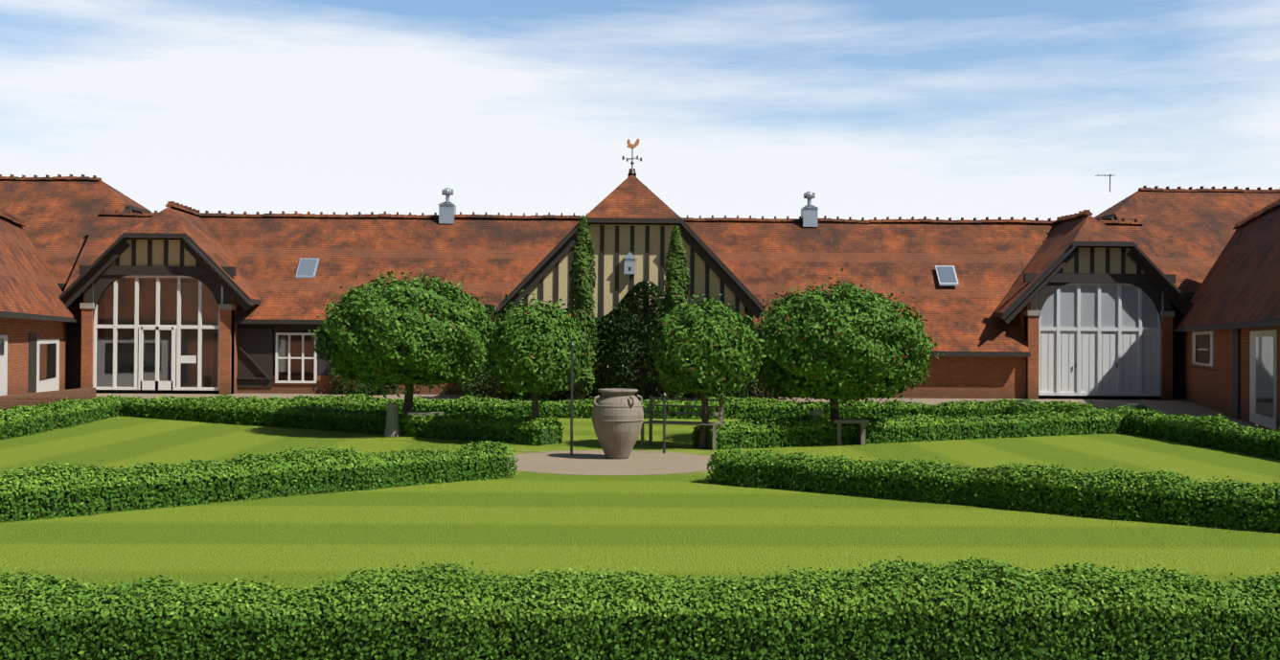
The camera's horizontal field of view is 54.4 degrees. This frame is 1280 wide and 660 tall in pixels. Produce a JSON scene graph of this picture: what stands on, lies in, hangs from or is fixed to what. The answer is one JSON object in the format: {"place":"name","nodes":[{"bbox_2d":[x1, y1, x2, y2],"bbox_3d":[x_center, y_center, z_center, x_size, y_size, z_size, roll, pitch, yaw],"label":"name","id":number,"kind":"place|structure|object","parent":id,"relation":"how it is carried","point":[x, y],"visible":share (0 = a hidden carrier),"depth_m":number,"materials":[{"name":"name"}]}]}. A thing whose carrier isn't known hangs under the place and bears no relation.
{"place":"outdoors","nodes":[
{"label":"outdoors","id":0,"kind":"place"},
{"bbox_2d":[0,174,151,292],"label":"roof","id":1,"kind":"structure","parent":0,"point":[57,215],"depth_m":45.98,"materials":[{"name":"tile"}]},
{"bbox_2d":[508,224,754,399],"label":"gable wall","id":2,"kind":"structure","parent":0,"point":[628,257],"depth_m":38.79,"materials":[{"name":"beige paint"}]},
{"bbox_2d":[459,280,796,401],"bbox_3d":[-0.356,0.340,38.025,10.295,3.757,1.378,0,0,-1],"label":"ivy","id":3,"kind":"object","parent":2,"relation":"attached to","point":[623,307],"depth_m":38.12,"materials":[{"name":"green plant"}]},
{"bbox_2d":[495,168,767,319],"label":"gable roof","id":4,"kind":"structure","parent":2,"relation":"on","point":[631,198],"depth_m":38.66,"materials":[{"name":"orange tile"}]},
{"bbox_2d":[621,138,641,173],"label":"weather vane","id":5,"kind":"object","parent":4,"relation":"on","point":[632,146],"visible":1,"depth_m":40.17,"materials":[{"name":"metal"}]},
{"bbox_2d":[0,415,1279,595],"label":"lawn","id":6,"kind":"structure","parent":0,"point":[696,525],"depth_m":12.79,"materials":[{"name":"green plant"}]},
{"bbox_2d":[0,396,128,440],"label":"border hedge","id":7,"kind":"object","parent":6,"relation":"on","point":[11,433],"visible":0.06,"depth_m":24.68,"materials":[{"name":"green plant"}]},
{"bbox_2d":[0,438,518,522],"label":"hedge","id":8,"kind":"object","parent":6,"relation":"on","point":[86,501],"visible":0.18,"depth_m":14.34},
{"bbox_2d":[114,393,564,445],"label":"hedge","id":9,"kind":"object","parent":6,"relation":"on","point":[547,430],"visible":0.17,"depth_m":24.63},
{"bbox_2d":[307,264,499,414],"bbox_3d":[-4.591,0.391,24.241,3.918,3.318,3.731,0,0,-1],"label":"tree","id":10,"kind":"object","parent":6,"relation":"on","point":[346,325],"depth_m":23.37,"materials":[{"name":"green plant"}]},
{"bbox_2d":[384,403,443,436],"bbox_3d":[-4.379,1.727,23.998,1.110,0.640,0.400,0,0,-1],"label":"seat","id":11,"kind":"object","parent":6,"relation":"on","point":[392,427],"visible":0.62,"depth_m":23.88,"materials":[{"name":"grey stone"}]},
{"bbox_2d":[478,289,594,419],"bbox_3d":[-1.891,0.661,22.436,2.148,2.790,2.090,0,0,-1],"label":"tree","id":12,"kind":"object","parent":6,"relation":"on","point":[536,321],"depth_m":21.99,"materials":[{"name":"green plant"}]},
{"bbox_2d":[104,392,1067,419],"bbox_3d":[-1.182,1.843,29.904,23.041,0.609,0.982,0,0,-1],"label":"hedge","id":13,"kind":"object","parent":6,"relation":"on","point":[745,403],"depth_m":29.67,"materials":[{"name":"green plant"}]},
{"bbox_2d":[503,450,715,475],"bbox_3d":[-0.469,2.036,19.274,3.700,0.001,3.900,0,0,-1],"label":"gravel circle","id":14,"kind":"object","parent":6,"relation":"on","point":[542,460],"visible":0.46,"depth_m":18.97,"materials":[{"name":"beige gravel"}]},
{"bbox_2d":[508,450,712,476],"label":"gravel stones","id":15,"kind":"object","parent":14,"relation":"on","point":[616,462],"visible":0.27,"depth_m":19.24,"materials":[{"name":"beige gravel"}]},
{"bbox_2d":[591,388,643,459],"bbox_3d":[-0.356,1.490,19.780,0.838,1.100,0.838,0,0,-1],"label":"urn","id":16,"kind":"object","parent":14,"relation":"on","point":[617,414],"visible":1,"depth_m":19.50,"materials":[{"name":"stone"}]},
{"bbox_2d":[570,342,666,455],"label":"posts","id":17,"kind":"object","parent":14,"relation":"on","point":[664,395],"visible":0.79,"depth_m":20.36,"materials":[{"name":"black metal"}]},
{"bbox_2d":[0,556,1279,659],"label":"hedge","id":18,"kind":"object","parent":6,"relation":"on","point":[658,591],"depth_m":7.31,"materials":[{"name":"green plant"}]},
{"bbox_2d":[640,395,723,450],"bbox_3d":[0.737,1.618,21.815,1.377,0.903,0.552,0,0,19],"label":"garden bench","id":19,"kind":"object","parent":6,"relation":"on","point":[650,422],"visible":0.69,"depth_m":21.85,"materials":[{"name":"brown wood"}]},
{"bbox_2d":[643,290,771,449],"bbox_3d":[1.179,0.685,21.677,2.236,2.780,2.280,0,0,-1],"label":"tree","id":20,"kind":"object","parent":6,"relation":"on","point":[715,326],"depth_m":21.18,"materials":[{"name":"green plant"}]},
{"bbox_2d":[808,409,868,445],"bbox_3d":[3.598,1.774,22.759,1.110,0.640,0.400,0,0,-1],"label":"seat","id":21,"kind":"object","parent":6,"relation":"on","point":[860,422],"visible":0.52,"depth_m":22.60,"materials":[{"name":"grey stone"}]},
{"bbox_2d":[750,267,944,418],"bbox_3d":[3.725,0.510,23.143,3.607,3.185,3.636,0,0,-1],"label":"tree","id":22,"kind":"object","parent":6,"relation":"on","point":[858,318],"depth_m":22.04,"materials":[{"name":"green plant"}]},
{"bbox_2d":[690,407,1129,450],"bbox_3d":[5.582,1.846,24.058,10.224,0.609,0.953,1,0,-28],"label":"hedge","id":23,"kind":"object","parent":6,"relation":"on","point":[804,422],"visible":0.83,"depth_m":23.44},
{"bbox_2d":[706,445,1279,533],"bbox_3d":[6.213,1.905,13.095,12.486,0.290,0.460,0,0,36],"label":"hedge","id":24,"kind":"object","parent":6,"relation":"on","point":[1066,512],"visible":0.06,"depth_m":14.03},
{"bbox_2d":[1003,398,1045,417],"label":"box ball leaves","id":25,"kind":"object","parent":6,"relation":"on","point":[1038,406],"visible":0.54,"depth_m":29.56,"materials":[{"name":"green plant"}]},
{"bbox_2d":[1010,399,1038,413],"bbox_3d":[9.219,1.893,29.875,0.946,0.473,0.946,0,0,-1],"label":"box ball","id":26,"kind":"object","parent":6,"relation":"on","point":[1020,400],"visible":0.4,"depth_m":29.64,"materials":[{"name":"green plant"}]},
{"bbox_2d":[1116,403,1153,417],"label":"box ball leaves","id":27,"kind":"object","parent":6,"relation":"on","point":[1120,406],"visible":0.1,"depth_m":27.11,"materials":[{"name":"green plant"}]},
{"bbox_2d":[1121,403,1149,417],"bbox_3d":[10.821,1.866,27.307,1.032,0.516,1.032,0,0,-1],"label":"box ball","id":28,"kind":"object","parent":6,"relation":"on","point":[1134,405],"visible":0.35,"depth_m":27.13,"materials":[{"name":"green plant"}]},
{"bbox_2d":[1052,400,1279,459],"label":"hedge leaves","id":29,"kind":"object","parent":6,"relation":"on","point":[1212,424],"visible":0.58,"depth_m":23.17,"materials":[{"name":"green plant"}]},
{"bbox_2d":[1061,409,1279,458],"bbox_3d":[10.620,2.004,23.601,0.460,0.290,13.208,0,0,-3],"label":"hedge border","id":30,"kind":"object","parent":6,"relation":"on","point":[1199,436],"depth_m":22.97,"materials":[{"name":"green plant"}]},
{"bbox_2d":[0,0,1279,220],"label":"sky","id":31,"kind":"structure","parent":0,"point":[880,109],"materials":[{"name":"blue"}]},
{"bbox_2d":[95,391,1265,430],"bbox_3d":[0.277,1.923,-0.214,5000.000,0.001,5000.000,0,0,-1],"label":"ground","id":32,"kind":"structure","parent":0,"point":[1178,406],"depth_m":39.42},
{"bbox_2d":[0,209,79,395],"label":"wing","id":33,"kind":"structure","parent":32,"relation":"on","point":[31,291],"depth_m":35.56,"materials":[{"name":"tile"}]},
{"bbox_2d":[0,332,59,395],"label":"wing joinery","id":34,"kind":"object","parent":33,"relation":"attached to","point":[43,365],"visible":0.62,"depth_m":35.61,"materials":[{"name":"white paint"}]},
{"bbox_2d":[0,388,103,410],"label":"planter wall","id":35,"kind":"structure","parent":32,"relation":"on","point":[25,400],"depth_m":30.11,"materials":[{"name":"brick"}]},
{"bbox_2d":[79,239,236,394],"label":"porch","id":36,"kind":"object","parent":32,"relation":"on","point":[168,309],"visible":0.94,"depth_m":40.51,"materials":[{"name":"wood"}]},
{"bbox_2d":[58,201,261,393],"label":"porch roof","id":37,"kind":"structure","parent":32,"relation":"on","point":[203,247],"depth_m":40.48,"materials":[{"name":"tile"}]},
{"bbox_2d":[328,359,399,394],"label":"shrub","id":38,"kind":"object","parent":32,"relation":"on","point":[370,388],"depth_m":40.66,"materials":[{"name":"green plant"}]},
{"bbox_2d":[567,215,597,397],"bbox_3d":[-1.725,-0.727,37.364,0.953,5.490,0.966,0,0,-1],"label":"cypress foliage","id":39,"kind":"object","parent":32,"relation":"on","point":[582,230],"visible":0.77,"depth_m":37.15,"materials":[{"name":"green plant"}]},
{"bbox_2d":[64,208,1182,398],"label":"barn","id":40,"kind":"structure","parent":32,"relation":"on","point":[492,259],"depth_m":43.17,"materials":[{"name":"tile"}]},
{"bbox_2d":[236,323,317,388],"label":"barn joinery","id":41,"kind":"object","parent":40,"relation":"attached to","point":[255,353],"visible":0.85,"depth_m":41.17,"materials":[{"name":"black paint"}]},
{"bbox_2d":[295,257,959,285],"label":"skylights","id":42,"kind":"object","parent":40,"relation":"on","point":[307,268],"visible":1,"depth_m":42.68,"materials":[{"name":"grey glass"}]},
{"bbox_2d":[437,187,818,227],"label":"roof vents","id":43,"kind":"object","parent":40,"relation":"on","point":[809,213],"visible":0.98,"depth_m":44.55,"materials":[{"name":"grey metal"}]},
{"bbox_2d":[661,226,690,397],"bbox_3d":[1.089,-0.546,37.423,0.977,5.190,1.016,0,0,-1],"label":"cypress foliage","id":44,"kind":"object","parent":32,"relation":"on","point":[675,247],"visible":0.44,"depth_m":37.24,"materials":[{"name":"green plant"}]},
{"bbox_2d":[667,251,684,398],"bbox_3d":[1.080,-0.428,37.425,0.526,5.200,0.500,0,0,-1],"label":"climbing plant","id":45,"kind":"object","parent":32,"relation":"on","point":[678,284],"visible":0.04,"depth_m":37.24,"materials":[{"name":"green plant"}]},
{"bbox_2d":[993,209,1193,399],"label":"porch roof","id":46,"kind":"structure","parent":32,"relation":"on","point":[1056,253],"depth_m":40.98,"materials":[{"name":"tile"}]},
{"bbox_2d":[1023,247,1175,400],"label":"porch","id":47,"kind":"object","parent":32,"relation":"on","point":[1099,322],"visible":0.88,"depth_m":41.12,"materials":[{"name":"wood"}]},
{"bbox_2d":[1172,198,1279,431],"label":"wing","id":48,"kind":"structure","parent":32,"relation":"on","point":[1239,287],"depth_m":34.08,"materials":[{"name":"brown tile"}]},
{"bbox_2d":[1190,328,1277,430],"bbox_3d":[15.551,1.112,33.082,0.070,2.266,13.822,0,0,17],"label":"wing joinery","id":49,"kind":"object","parent":48,"relation":"attached to","point":[1263,374],"visible":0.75,"depth_m":28.70,"materials":[{"name":"white paint"}]},
{"bbox_2d":[1095,174,1112,192],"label":"tv aerial","id":50,"kind":"object","parent":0,"point":[1109,180],"visible":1,"depth_m":48.19,"materials":[{"name":"metal"}]},
{"bbox_2d":[1094,185,1279,300],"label":"roof","id":51,"kind":"structure","parent":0,"point":[1190,232],"depth_m":46.81,"materials":[{"name":"tile"}]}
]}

